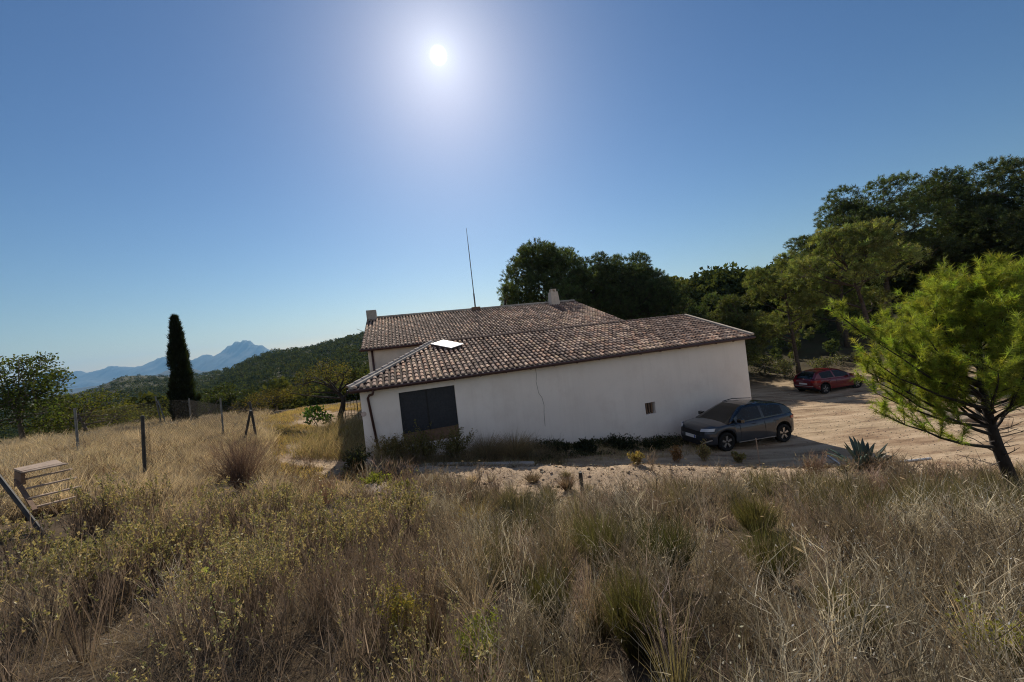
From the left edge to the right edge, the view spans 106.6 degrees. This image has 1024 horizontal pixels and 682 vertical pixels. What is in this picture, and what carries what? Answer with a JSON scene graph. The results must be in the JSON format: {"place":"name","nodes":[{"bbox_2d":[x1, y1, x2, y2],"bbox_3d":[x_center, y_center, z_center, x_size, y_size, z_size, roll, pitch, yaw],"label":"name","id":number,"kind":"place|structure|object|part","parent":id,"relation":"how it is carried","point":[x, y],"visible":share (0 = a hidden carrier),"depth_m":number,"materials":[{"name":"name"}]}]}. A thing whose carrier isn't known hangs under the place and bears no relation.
{"place":"outdoors","nodes":[
{"label":"outdoors","id":0,"kind":"place"},
{"bbox_2d":[22,369,222,401],"bbox_3d":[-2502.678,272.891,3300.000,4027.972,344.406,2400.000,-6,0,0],"label":"foothills","id":1,"kind":"structure","parent":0,"point":[164,373],"depth_m":3478.04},
{"bbox_2d":[0,340,271,399],"bbox_3d":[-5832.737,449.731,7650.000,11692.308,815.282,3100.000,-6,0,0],"label":"mountains","id":2,"kind":"structure","parent":0,"point":[233,354],"depth_m":7236.14,"materials":[{"name":"stone"}]},
{"bbox_2d":[0,285,1023,681],"bbox_3d":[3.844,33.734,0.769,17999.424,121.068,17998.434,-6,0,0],"label":"ground","id":3,"kind":"structure","parent":0,"point":[814,437],"depth_m":5.07,"materials":[{"name":"soil"}]},
{"bbox_2d":[0,474,59,550],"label":"leaning pipe","id":4,"kind":"object","parent":3,"relation":"on","point":[14,497],"visible":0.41,"depth_m":5.06,"materials":[{"name":"metal"}]},
{"bbox_2d":[0,362,76,441],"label":"broadleaf tree","id":5,"kind":"object","parent":3,"relation":"on","point":[32,374],"visible":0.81,"depth_m":15.52,"materials":[{"name":"green plant"}]},
{"bbox_2d":[0,351,78,440],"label":"broadleaf tree","id":6,"kind":"object","parent":3,"relation":"on","point":[18,394],"visible":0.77,"depth_m":16.00,"materials":[{"name":"green plant"}]},
{"bbox_2d":[13,460,80,512],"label":"wooden platform","id":7,"kind":"structure","parent":3,"relation":"on","point":[19,479],"depth_m":6.16,"materials":[{"name":"wood"}]},
{"bbox_2d":[22,388,142,437],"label":"broadleaf bush","id":8,"kind":"object","parent":3,"relation":"on","point":[87,410],"visible":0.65,"depth_m":17.94,"materials":[{"name":"green plant"}]},
{"bbox_2d":[69,400,158,431],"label":"broadleaf bush","id":9,"kind":"object","parent":3,"relation":"on","point":[103,418],"visible":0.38,"depth_m":20.99,"materials":[{"name":"green plant"}]},
{"bbox_2d":[93,401,169,427],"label":"broadleaf bush","id":10,"kind":"object","parent":3,"relation":"on","point":[149,410],"visible":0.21,"depth_m":24.06,"materials":[{"name":"green plant"}]},
{"bbox_2d":[73,396,256,473],"bbox_3d":[-12.903,3.193,13.811,13.913,2.430,4.157,-7,0,36],"label":"wire fence","id":11,"kind":"object","parent":3,"relation":"on","point":[144,441],"visible":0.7,"depth_m":12.96,"materials":[{"name":"metal"}]},
{"bbox_2d":[165,313,202,421],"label":"cypress tree","id":12,"kind":"object","parent":3,"relation":"on","point":[182,383],"visible":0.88,"depth_m":19.77,"materials":[{"name":"plant"}]},
{"bbox_2d":[0,331,368,440],"bbox_3d":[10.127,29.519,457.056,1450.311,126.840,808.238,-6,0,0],"label":"hillside woods","id":13,"kind":"object","parent":3,"relation":"on","point":[301,357],"visible":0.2,"depth_m":282.66,"materials":[{"name":"plant"}]},
{"bbox_2d":[16,368,369,437],"bbox_3d":[-44.067,11.545,60.715,59.045,11.727,70.247,-7,0,-34],"label":"valley scrub","id":14,"kind":"object","parent":3,"relation":"on","point":[301,402],"visible":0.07,"depth_m":37.05,"materials":[{"name":"plant"}]},
{"bbox_2d":[201,560,223,635],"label":"sapling","id":15,"kind":"object","parent":3,"relation":"on","point":[206,571],"visible":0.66,"depth_m":2.75,"materials":[{"name":"green plant"}]},
{"bbox_2d":[199,392,227,415],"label":"broadleaf bush","id":16,"kind":"object","parent":3,"relation":"on","point":[218,397],"visible":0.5,"depth_m":33.10,"materials":[{"name":"green plant"}]},
{"bbox_2d":[202,381,259,414],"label":"broadleaf tree","id":17,"kind":"object","parent":3,"relation":"on","point":[229,396],"visible":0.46,"depth_m":35.76,"materials":[{"name":"green plant"}]},
{"bbox_2d":[229,588,242,627],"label":"sapling","id":18,"kind":"object","parent":3,"relation":"on","point":[236,604],"visible":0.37,"depth_m":2.90,"materials":[{"name":"green plant"}]},
{"bbox_2d":[188,425,285,491],"bbox_3d":[-5.877,2.405,8.060,1.821,1.638,1.555,-7,0,-44],"label":"dead bush","id":19,"kind":"object","parent":3,"relation":"on","point":[238,468],"visible":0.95,"depth_m":8.02,"materials":[{"name":"plant"}]},
{"bbox_2d":[229,399,266,414],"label":"almond tree","id":20,"kind":"object","parent":3,"relation":"on","point":[241,409],"visible":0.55,"depth_m":21.82,"materials":[{"name":"green plant"}]},
{"bbox_2d":[0,498,524,681],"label":"straw","id":21,"kind":"object","parent":3,"relation":"on","point":[88,650],"visible":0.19,"depth_m":2.88,"materials":[{"name":"plant"}]},
{"bbox_2d":[242,385,297,413],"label":"almond tree","id":22,"kind":"object","parent":3,"relation":"on","point":[260,398],"visible":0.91,"depth_m":24.37,"materials":[{"name":"green plant"}]},
{"bbox_2d":[0,468,542,681],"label":"scrub","id":23,"kind":"object","parent":3,"relation":"on","point":[111,582],"depth_m":3.31,"materials":[{"name":"plant"}]},
{"bbox_2d":[300,405,334,427],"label":"fig bush","id":24,"kind":"object","parent":3,"relation":"on","point":[310,412],"visible":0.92,"depth_m":16.59,"materials":[{"name":"green plant"}]},
{"bbox_2d":[303,463,342,503],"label":"dead bush","id":25,"kind":"object","parent":3,"relation":"on","point":[324,492],"visible":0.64,"depth_m":7.28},
{"bbox_2d":[281,358,367,419],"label":"almond tree","id":26,"kind":"object","parent":3,"relation":"on","point":[331,385],"visible":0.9,"depth_m":18.41,"materials":[{"name":"green plant"}]},
{"bbox_2d":[344,396,360,416],"bbox_3d":[-8.185,3.533,20.200,1.398,1.200,0.044,-6,0,0],"label":"iron railing","id":27,"kind":"object","parent":3,"relation":"on","point":[353,400],"visible":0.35,"depth_m":20.19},
{"bbox_2d":[341,443,372,472],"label":"leafy shrub","id":28,"kind":"object","parent":3,"relation":"on","point":[356,456],"visible":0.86,"depth_m":10.53,"materials":[{"name":"green plant"}]},
{"bbox_2d":[344,457,397,466],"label":"concrete slab","id":29,"kind":"structure","parent":3,"relation":"on","point":[370,461],"depth_m":12.25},
{"bbox_2d":[360,482,386,495],"bbox_3d":[-3.168,3.374,8.611,0.713,0.225,0.897,-6,0,-21],"label":"rock","id":30,"kind":"object","parent":3,"relation":"on","point":[379,486],"visible":0.2,"depth_m":8.56,"materials":[{"name":"stone"}]},
{"bbox_2d":[358,469,392,484],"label":"leafy shrub","id":31,"kind":"object","parent":3,"relation":"on","point":[374,477],"visible":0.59,"depth_m":8.90,"materials":[{"name":"green plant"}]},
{"bbox_2d":[370,431,413,460],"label":"wall weeds","id":32,"kind":"object","parent":3,"relation":"on","point":[400,446],"depth_m":12.09,"materials":[{"name":"green plant"}]},
{"bbox_2d":[387,478,411,491],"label":"leafy shrub","id":33,"kind":"object","parent":3,"relation":"on","point":[407,480],"visible":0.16,"depth_m":8.37,"materials":[{"name":"green plant"}]},
{"bbox_2d":[372,573,430,644],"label":"leafy shrub","id":34,"kind":"object","parent":3,"relation":"on","point":[394,613],"visible":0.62,"depth_m":2.79,"materials":[{"name":"green plant"}]},
{"bbox_2d":[382,568,464,660],"bbox_3d":[-0.602,1.925,2.649,0.641,0.576,0.637,-6,0,0],"label":"dead bush","id":35,"kind":"object","parent":3,"relation":"on","point":[432,628],"visible":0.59,"depth_m":2.64,"materials":[{"name":"plant"}]},
{"bbox_2d":[403,419,443,462],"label":"wall weeds","id":36,"kind":"object","parent":3,"relation":"on","point":[421,444],"depth_m":12.20,"materials":[{"name":"green plant"}]},
{"bbox_2d":[367,461,534,470],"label":"concrete kerb","id":37,"kind":"structure","parent":3,"relation":"on","point":[523,462],"depth_m":11.42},
{"bbox_2d":[432,424,474,457],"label":"wall weeds","id":38,"kind":"object","parent":3,"relation":"on","point":[456,444],"depth_m":12.34,"materials":[{"name":"green plant"}]},
{"bbox_2d":[444,485,506,526],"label":"grass tussock","id":39,"kind":"object","parent":3,"relation":"on","point":[476,508],"depth_m":6.54,"materials":[{"name":"plant"}]},
{"bbox_2d":[448,592,504,681],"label":"leafy shrub","id":40,"kind":"object","parent":3,"relation":"on","point":[464,638],"visible":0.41,"depth_m":2.42,"materials":[{"name":"green plant"}]},
{"bbox_2d":[462,430,510,459],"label":"wall weeds","id":41,"kind":"object","parent":3,"relation":"on","point":[492,448],"depth_m":12.44,"materials":[{"name":"plant"}]},
{"bbox_2d":[358,228,622,400],"bbox_3d":[-2.354,-0.948,25.621,14.805,13.416,12.320,-6,0,-16],"label":"farmhouse","id":42,"kind":"object","parent":3,"relation":"on","point":[387,339],"visible":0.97,"depth_m":22.02,"materials":[{"name":"tile"}]},
{"bbox_2d":[280,407,723,466],"bbox_3d":[-0.314,3.449,14.793,17.108,3.110,7.868,-6,0,0],"label":"wall growth","id":43,"kind":"object","parent":3,"relation":"on","point":[333,436],"depth_m":12.80,"materials":[{"name":"plant"}]},
{"bbox_2d":[500,280,520,304],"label":"pine tree","id":44,"kind":"object","parent":3,"relation":"on","point":[511,290],"visible":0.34,"depth_m":32.70,"materials":[{"name":"green plant"}]},
{"bbox_2d":[0,433,1023,681],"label":"dead brush","id":45,"kind":"object","parent":3,"relation":"on","point":[922,569],"visible":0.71,"depth_m":2.94,"materials":[{"name":"plant"}]},
{"bbox_2d":[0,402,1023,681],"bbox_3d":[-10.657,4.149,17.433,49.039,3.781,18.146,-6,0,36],"label":"dry grass","id":46,"kind":"structure","parent":3,"relation":"on","point":[14,448],"depth_m":6.94,"materials":[{"name":"plant"}]},
{"bbox_2d":[483,428,545,459],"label":"wall weeds","id":47,"kind":"object","parent":3,"relation":"on","point":[520,445],"depth_m":12.51,"materials":[{"name":"plant"}]},
{"bbox_2d":[511,536,537,553],"bbox_3d":[0.171,2.635,4.920,0.376,0.177,0.371,-7,0,15],"label":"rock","id":48,"kind":"object","parent":3,"relation":"on","point":[525,543],"visible":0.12,"depth_m":4.87,"materials":[{"name":"stone"}]},
{"bbox_2d":[466,480,583,538],"bbox_3d":[0.179,2.420,5.383,1.886,0.868,1.753,-6,0,0],"label":"grass tussock","id":49,"kind":"object","parent":3,"relation":"on","point":[524,506],"depth_m":5.48,"materials":[{"name":"plant"}]},
{"bbox_2d":[518,471,543,483],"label":"grass tussock","id":50,"kind":"object","parent":3,"relation":"on","point":[530,478],"depth_m":9.76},
{"bbox_2d":[515,546,580,632],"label":"broom bush","id":51,"kind":"object","parent":3,"relation":"on","point":[539,587],"visible":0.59,"depth_m":2.99,"materials":[{"name":"green plant"}]},
{"bbox_2d":[345,314,755,455],"bbox_3d":[2.134,2.350,17.650,17.221,6.046,6.113,-6,0,-16],"label":"farm annex","id":52,"kind":"object","parent":3,"relation":"on","point":[650,377],"visible":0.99,"depth_m":15.29,"materials":[{"name":"paint"}]},
{"bbox_2d":[399,385,458,443],"bbox_3d":[-2.931,2.625,13.571,1.928,1.866,0.100,-6,0,-16],"label":"door","id":53,"kind":"structure","parent":52,"relation":"in","point":[436,406],"depth_m":13.55,"materials":[{"name":"black plastic"}]},
{"bbox_2d":[496,237,612,313],"bbox_3d":[4.026,-2.970,37.013,11.384,13.369,10.263,-6,0,40],"label":"pine tree","id":54,"kind":"object","parent":3,"relation":"on","point":[535,263],"visible":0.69,"depth_m":34.59,"materials":[{"name":"green plant"}]},
{"bbox_2d":[543,438,570,452],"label":"creeper","id":55,"kind":"object","parent":3,"relation":"on","point":[557,445],"visible":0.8,"depth_m":13.46,"materials":[{"name":"green plant"}]},
{"bbox_2d":[552,473,577,490],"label":"grass tussock","id":56,"kind":"object","parent":3,"relation":"on","point":[564,486],"depth_m":9.23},
{"bbox_2d":[578,472,583,490],"bbox_3d":[1.648,3.412,9.000,0.084,0.634,0.084,-7,0,-22],"label":"stake","id":57,"kind":"object","parent":3,"relation":"on","point":[580,477],"visible":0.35,"depth_m":8.96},
{"bbox_2d":[572,437,599,454],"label":"creeper","id":58,"kind":"object","parent":3,"relation":"on","point":[587,445],"visible":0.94,"depth_m":13.71,"materials":[{"name":"green plant"}]},
{"bbox_2d":[568,251,626,316],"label":"pine tree","id":59,"kind":"object","parent":3,"relation":"on","point":[600,260],"visible":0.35,"depth_m":36.24,"materials":[{"name":"green plant"}]},
{"bbox_2d":[560,499,637,570],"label":"broom bush","id":60,"kind":"object","parent":3,"relation":"on","point":[608,532],"visible":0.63,"depth_m":4.12,"materials":[{"name":"green plant"}]},
{"bbox_2d":[522,432,689,461],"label":"wall creeper","id":61,"kind":"object","parent":3,"relation":"on","point":[679,441],"depth_m":14.48,"materials":[{"name":"green plant"}]},
{"bbox_2d":[605,432,637,450],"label":"creeper","id":62,"kind":"object","parent":3,"relation":"on","point":[623,444],"visible":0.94,"depth_m":14.14,"materials":[{"name":"green plant"}]},
{"bbox_2d":[589,546,679,660],"bbox_3d":[0.805,1.759,2.550,0.613,0.720,0.758,-6,0,34],"label":"broom bush","id":63,"kind":"object","parent":3,"relation":"on","point":[634,637],"visible":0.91,"depth_m":2.50,"materials":[{"name":"green plant"}]},
{"bbox_2d":[588,250,681,319],"bbox_3d":[11.455,-2.970,38.295,10.142,11.497,11.269,-6,0,0],"label":"pine tree","id":64,"kind":"object","parent":3,"relation":"on","point":[640,291],"visible":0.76,"depth_m":34.86,"materials":[{"name":"green plant"}]},
{"bbox_2d":[626,451,644,464],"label":"weed","id":65,"kind":"object","parent":3,"relation":"on","point":[635,457],"visible":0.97,"depth_m":10.77,"materials":[{"name":"yellow plant"}]},
{"bbox_2d":[331,463,951,497],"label":"edge weeds","id":66,"kind":"object","parent":3,"relation":"on","point":[614,474],"visible":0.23,"depth_m":10.33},
{"bbox_2d":[640,439,666,449],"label":"creeper","id":67,"kind":"object","parent":3,"relation":"on","point":[654,444],"visible":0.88,"depth_m":14.64,"materials":[{"name":"green plant"}]},
{"bbox_2d":[344,456,976,625],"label":"slope stones","id":68,"kind":"object","parent":3,"relation":"on","point":[588,468],"visible":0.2,"depth_m":10.31,"materials":[{"name":"stone"}]},
{"bbox_2d":[620,492,707,593],"bbox_3d":[1.406,1.876,3.545,0.796,0.927,0.933,-6,0,0],"label":"tussock","id":69,"kind":"object","parent":3,"relation":"on","point":[673,534],"visible":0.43,"depth_m":3.50,"materials":[{"name":"green plant"}]},
{"bbox_2d":[668,444,683,461],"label":"weed","id":70,"kind":"object","parent":3,"relation":"on","point":[675,453],"visible":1,"depth_m":12.50,"materials":[{"name":"brown plant"}]},
{"bbox_2d":[333,386,1023,493],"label":"gravel","id":71,"kind":"structure","parent":3,"relation":"on","point":[823,439],"depth_m":13.73,"materials":[{"name":"gravel"}]},
{"bbox_2d":[655,279,712,316],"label":"pine tree","id":72,"kind":"object","parent":3,"relation":"on","point":[682,304],"visible":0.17,"depth_m":36.45,"materials":[{"name":"green plant"}]},
{"bbox_2d":[695,439,710,460],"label":"weed","id":73,"kind":"object","parent":3,"relation":"on","point":[704,452],"visible":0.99,"depth_m":12.63,"materials":[{"name":"green plant"}]},
{"bbox_2d":[685,277,727,317],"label":"pine tree","id":74,"kind":"object","parent":3,"relation":"on","point":[704,294],"visible":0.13,"depth_m":45.94,"materials":[{"name":"green plant"}]},
{"bbox_2d":[686,292,743,327],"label":"pine tree","id":75,"kind":"object","parent":3,"relation":"on","point":[708,297],"visible":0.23,"depth_m":30.64,"materials":[{"name":"green plant"}]},
{"bbox_2d":[681,397,793,450],"bbox_3d":[8.866,3.183,15.125,4.282,1.621,2.170,-4,-1,-14],"label":"parked car","id":76,"kind":"object","parent":3,"relation":"on","point":[726,425],"visible":0.98,"depth_m":14.48,"materials":[{"name":"grey paint"}]},
{"bbox_3d":[8.914,2.751,14.415,1.086,0.464,0.173,-4,-1,-14],"label":"side window","id":77,"kind":"part","parent":76,"relation":"part of","materials":[{"name":"black glass"}]},
{"bbox_3d":[9.989,2.649,14.694,0.914,0.406,0.177,-4,-1,-14],"label":"side window","id":78,"kind":"part","parent":76,"relation":"part of","materials":[{"name":"black glass"}]},
{"bbox_2d":[731,451,745,462],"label":"weed","id":79,"kind":"object","parent":3,"relation":"on","point":[738,457],"visible":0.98,"depth_m":12.45,"materials":[{"name":"green plant"}]},
{"bbox_2d":[705,292,786,365],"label":"pine tree","id":80,"kind":"object","parent":3,"relation":"on","point":[761,332],"visible":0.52,"depth_m":27.46,"materials":[{"name":"green plant"}]},
{"bbox_2d":[724,482,785,534],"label":"broom bush","id":81,"kind":"object","parent":3,"relation":"on","point":[750,512],"visible":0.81,"depth_m":5.21,"materials":[{"name":"green plant"}]},
{"bbox_2d":[755,438,759,463],"bbox_3d":[7.869,3.575,12.200,0.068,0.950,0.032,-6,0,0],"label":"stake","id":82,"kind":"object","parent":3,"relation":"on","point":[757,450],"visible":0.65,"depth_m":12.19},
{"bbox_2d":[747,355,781,374],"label":"undergrowth bush","id":83,"kind":"object","parent":3,"relation":"on","point":[758,363],"visible":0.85,"depth_m":30.73,"materials":[{"name":"green plant"}]},
{"bbox_2d":[714,508,820,588],"bbox_3d":[2.280,1.871,3.414,0.836,0.682,0.726,-6,0,29],"label":"broom bush","id":84,"kind":"object","parent":3,"relation":"on","point":[766,543],"visible":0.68,"depth_m":3.39,"materials":[{"name":"green plant"}]},
{"bbox_2d":[771,358,797,377],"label":"undergrowth bush","id":85,"kind":"object","parent":3,"relation":"on","point":[783,366],"visible":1,"depth_m":28.60,"materials":[{"name":"green plant"}]},
{"bbox_2d":[740,249,842,373],"bbox_3d":[21.721,-2.174,29.860,5.843,10.110,5.840,-6,0,-35],"label":"pine tree","id":86,"kind":"object","parent":3,"relation":"on","point":[795,297],"visible":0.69,"depth_m":29.47,"materials":[{"name":"green plant"}]},
{"bbox_2d":[783,451,834,480],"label":"dead bush","id":87,"kind":"object","parent":3,"relation":"on","point":[807,464],"visible":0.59,"depth_m":9.50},
{"bbox_2d":[806,356,838,368],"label":"undergrowth bush","id":88,"kind":"object","parent":3,"relation":"on","point":[819,363],"visible":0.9,"depth_m":29.20,"materials":[{"name":"green plant"}]},
{"bbox_2d":[793,368,862,393],"bbox_3d":[20.450,2.419,24.636,4.082,1.445,2.040,-7,0,-12],"label":"parked car","id":89,"kind":"object","parent":3,"relation":"on","point":[824,380],"visible":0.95,"depth_m":23.88,"materials":[{"name":"red paint"}]},
{"bbox_3d":[18.734,2.174,24.279,0.431,0.387,1.045,-6,0,-12],"label":"rear window","id":90,"kind":"part","parent":89,"relation":"part of","materials":[{"name":"black glass"}]},
{"bbox_3d":[19.579,2.100,23.787,0.917,0.392,0.209,-6,0,-12],"label":"side window","id":91,"kind":"part","parent":89,"relation":"part of","materials":[{"name":"black glass"}]},
{"bbox_3d":[20.631,2.006,24.008,1.025,0.442,0.203,-6,0,-12],"label":"side window","id":92,"kind":"part","parent":89,"relation":"part of","materials":[{"name":"black glass"}]},
{"bbox_2d":[748,297,919,363],"bbox_3d":[21.380,-0.281,42.568,40.512,5.168,22.498,-6,0,0],"label":"slope scrub","id":93,"kind":"object","parent":3,"relation":"on","point":[776,352],"visible":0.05,"depth_m":34.35,"materials":[{"name":"plant"}]},
{"bbox_2d":[652,209,1023,319],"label":"pine woods","id":94,"kind":"object","parent":3,"relation":"on","point":[724,279],"visible":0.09,"depth_m":44.13,"materials":[{"name":"plant"}]},
{"bbox_2d":[782,201,909,347],"bbox_3d":[28.498,-5.581,33.256,8.806,12.708,8.334,-6,0,29],"label":"pine tree","id":95,"kind":"object","parent":3,"relation":"on","point":[800,241],"visible":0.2,"depth_m":32.81,"materials":[{"name":"green plant"}]},
{"bbox_2d":[799,267,892,332],"bbox_3d":[30.863,-4.115,36.018,7.334,7.110,5.896,-6,0,16],"label":"pine tree","id":96,"kind":"object","parent":3,"relation":"on","point":[826,318],"visible":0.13,"depth_m":35.86,"materials":[{"name":"green plant"}]},
{"bbox_2d":[794,552,902,647],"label":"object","id":97,"kind":"object","parent":3,"relation":"on","point":[851,611],"visible":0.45,"depth_m":2.46,"materials":[{"name":"green plant"}]},
{"bbox_2d":[831,350,872,365],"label":"undergrowth bush","id":98,"kind":"object","parent":3,"relation":"on","point":[850,357],"visible":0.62,"depth_m":29.92,"materials":[{"name":"green plant"}]},
{"bbox_2d":[781,216,932,381],"bbox_3d":[21.999,-2.333,24.791,7.253,10.833,6.993,-6,0,0],"label":"pine tree","id":99,"kind":"object","parent":3,"relation":"on","point":[856,238],"visible":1,"depth_m":24.10,"materials":[{"name":"green plant"}]},
{"bbox_2d":[824,435,894,470],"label":"agave","id":100,"kind":"object","parent":3,"relation":"on","point":[858,447],"visible":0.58,"depth_m":10.29,"materials":[{"name":"green plant"}]},
{"bbox_2d":[854,473,904,501],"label":"dead bush","id":101,"kind":"object","parent":3,"relation":"on","point":[878,487],"visible":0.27,"depth_m":7.27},
{"bbox_2d":[804,170,965,337],"bbox_3d":[30.751,-6.871,32.344,9.662,13.974,9.461,-6,0,0],"label":"pine tree","id":102,"kind":"object","parent":3,"relation":"on","point":[901,210],"visible":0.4,"depth_m":30.54,"materials":[{"name":"green plant"}]},
{"bbox_2d":[887,457,931,462],"bbox_3d":[11.661,3.582,11.364,1.698,0.113,0.093,-6,0,-2],"label":"white pipe","id":103,"kind":"object","parent":3,"relation":"on","point":[910,460],"visible":0.36,"depth_m":11.35,"materials":[{"name":"plastic"}]},
{"bbox_2d":[824,249,1023,491],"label":"young pine tree","id":104,"kind":"object","parent":3,"relation":"on","point":[951,308],"visible":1,"depth_m":7.30,"materials":[{"name":"green plant"}]},
{"bbox_2d":[891,165,1019,280],"bbox_3d":[37.223,-8.421,32.975,11.209,12.636,9.602,-6,0,0],"label":"pine tree","id":105,"kind":"object","parent":3,"relation":"on","point":[942,192],"visible":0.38,"depth_m":31.11,"materials":[{"name":"green plant"}]},
{"bbox_2d":[955,415,983,422],"bbox_3d":[17.511,2.961,14.451,0.741,0.318,0.986,-6,0,-28],"label":"rock","id":106,"kind":"object","parent":3,"relation":"on","point":[968,419],"visible":0.19,"depth_m":14.37,"materials":[{"name":"stone"}]},
{"bbox_2d":[918,160,1023,275],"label":"pine tree","id":107,"kind":"object","parent":3,"relation":"on","point":[999,201],"visible":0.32,"depth_m":30.44,"materials":[{"name":"green plant"}]},
{"bbox_2d":[944,581,1023,677],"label":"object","id":108,"kind":"object","parent":3,"relation":"on","point":[1008,651],"visible":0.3,"depth_m":2.14,"materials":[{"name":"green plant"}]},
{"bbox_2d":[953,154,1023,270],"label":"pine tree","id":109,"kind":"object","parent":3,"relation":"on","point":[1011,224],"visible":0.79,"depth_m":27.88,"materials":[{"name":"green plant"}]},
{"bbox_2d":[0,0,1023,382],"label":"sky","id":110,"kind":"structure","parent":0,"point":[272,174],"materials":[{"name":"blue"}]}
]}

